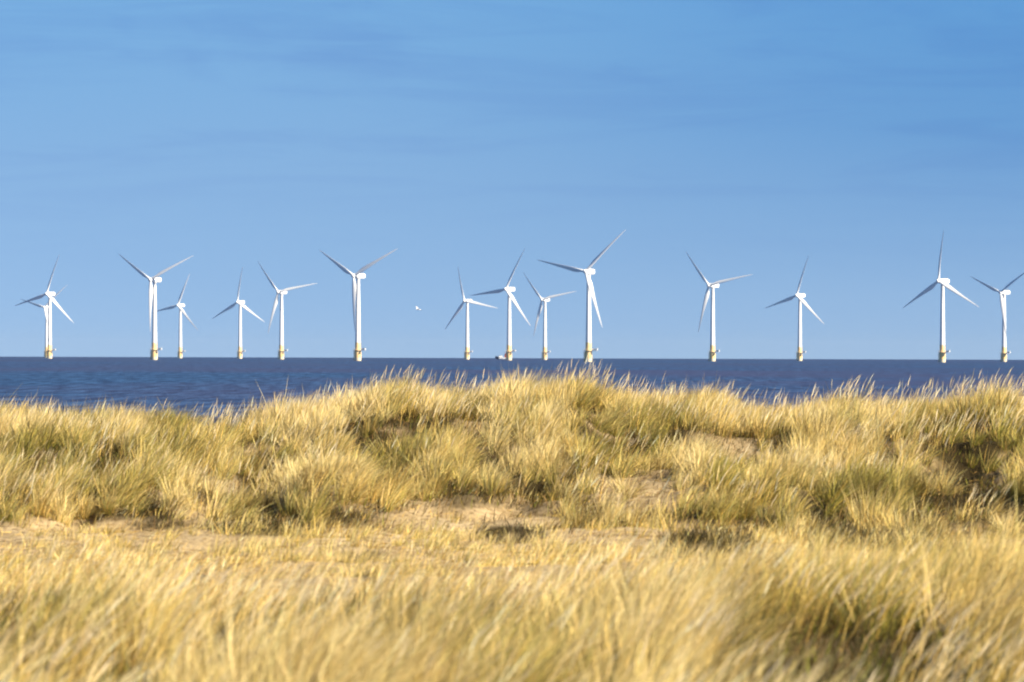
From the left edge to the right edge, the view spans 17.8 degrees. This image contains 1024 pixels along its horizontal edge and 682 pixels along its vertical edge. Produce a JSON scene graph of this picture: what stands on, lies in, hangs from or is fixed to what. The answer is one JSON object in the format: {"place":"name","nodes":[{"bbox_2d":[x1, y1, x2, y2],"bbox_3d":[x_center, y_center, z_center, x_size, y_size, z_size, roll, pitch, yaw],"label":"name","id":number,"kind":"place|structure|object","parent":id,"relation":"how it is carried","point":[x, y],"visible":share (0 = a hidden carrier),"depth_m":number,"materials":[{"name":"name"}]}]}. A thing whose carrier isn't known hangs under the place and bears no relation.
{"place":"outdoors","nodes":[
{"label":"outdoors","id":0,"kind":"place"},
{"bbox_2d":[0,354,1023,541],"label":"ridge grass","id":1,"kind":"structure","parent":0,"point":[828,458],"depth_m":37.69,"materials":[{"name":"beige plant"}]},
{"bbox_2d":[0,357,1023,428],"bbox_3d":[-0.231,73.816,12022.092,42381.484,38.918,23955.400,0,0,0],"label":"sea","id":2,"kind":"structure","parent":0,"point":[189,383],"depth_m":669.05,"materials":[{"name":"liquid"}]},
{"bbox_2d":[21,285,66,357],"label":"wind turbine","id":3,"kind":"object","parent":2,"relation":"in","point":[45,307],"visible":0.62,"depth_m":4016.79,"materials":[{"name":"white paint"}]},
{"bbox_2d":[15,256,73,358],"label":"wind turbine","id":4,"kind":"object","parent":2,"relation":"in","point":[49,350],"visible":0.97,"depth_m":3136.72,"materials":[{"name":"white paint"}]},
{"bbox_2d":[119,254,191,359],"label":"wind turbine","id":5,"kind":"object","parent":2,"relation":"in","point":[153,307],"visible":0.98,"depth_m":2530.01,"materials":[{"name":"white paint"}]},
{"bbox_2d":[157,274,197,357],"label":"wind turbine","id":6,"kind":"object","parent":2,"relation":"in","point":[181,311],"visible":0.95,"depth_m":3834.13,"materials":[{"name":"white paint"}]},
{"bbox_2d":[212,267,262,358],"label":"wind turbine","id":7,"kind":"object","parent":2,"relation":"in","point":[241,304],"visible":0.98,"depth_m":3597.90,"materials":[{"name":"white paint"}]},
{"bbox_2d":[258,262,316,358],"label":"wind turbine","id":8,"kind":"object","parent":2,"relation":"in","point":[281,345],"visible":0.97,"depth_m":3012.24,"materials":[{"name":"white paint"}]},
{"bbox_2d":[320,248,397,360],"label":"wind turbine","id":9,"kind":"object","parent":2,"relation":"in","point":[358,275],"visible":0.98,"depth_m":2386.65,"materials":[{"name":"white paint"}]},
{"bbox_2d":[445,269,495,358],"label":"wind turbine","id":10,"kind":"object","parent":2,"relation":"in","point":[467,351],"visible":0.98,"depth_m":3466.54,"materials":[{"name":"white paint"}]},
{"bbox_2d":[470,249,529,359],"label":"wind turbine","id":11,"kind":"object","parent":2,"relation":"in","point":[508,352],"visible":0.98,"depth_m":2853.63,"materials":[{"name":"white paint"}]},
{"bbox_2d":[523,272,575,359],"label":"wind turbine","id":12,"kind":"object","parent":2,"relation":"in","point":[545,351],"visible":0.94,"depth_m":3373.96,"materials":[{"name":"white paint"}]},
{"bbox_2d":[539,230,624,361],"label":"wind turbine","id":13,"kind":"object","parent":2,"relation":"in","point":[588,272],"visible":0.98,"depth_m":2245.24,"materials":[{"name":"white paint"}]},
{"bbox_2d":[686,252,752,360],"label":"wind turbine","id":14,"kind":"object","parent":2,"relation":"in","point":[712,352],"visible":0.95,"depth_m":2672.77,"materials":[{"name":"white paint"}]},
{"bbox_2d":[766,256,823,360],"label":"wind turbine","id":15,"kind":"object","parent":2,"relation":"in","point":[799,296],"visible":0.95,"depth_m":3098.40,"materials":[{"name":"white paint"}]},
{"bbox_2d":[903,231,978,361],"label":"wind turbine","id":16,"kind":"object","parent":2,"relation":"in","point":[942,352],"visible":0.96,"depth_m":2496.88,"materials":[{"name":"white paint"}]},
{"bbox_2d":[972,273,1023,361],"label":"wind turbine","id":17,"kind":"object","parent":2,"relation":"in","point":[1003,354],"visible":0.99,"depth_m":2919.40,"materials":[{"name":"white paint"}]},
{"bbox_2d":[0,406,1023,681],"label":"dune ground","id":18,"kind":"structure","parent":0,"point":[456,508],"depth_m":33.01,"materials":[{"name":"beige sand"}]},
{"bbox_2d":[0,460,1023,681],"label":"grass","id":19,"kind":"structure","parent":18,"relation":"on","point":[695,630],"depth_m":16.84,"materials":[{"name":"beige plant"}]},
{"bbox_2d":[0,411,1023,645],"bbox_3d":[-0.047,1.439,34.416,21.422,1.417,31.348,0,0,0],"label":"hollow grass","id":20,"kind":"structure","parent":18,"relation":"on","point":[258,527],"depth_m":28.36,"materials":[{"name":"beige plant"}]},
{"bbox_2d":[0,0,1023,359],"label":"sky","id":21,"kind":"structure","parent":0,"point":[759,138],"materials":[{"name":"blue"}]}
]}

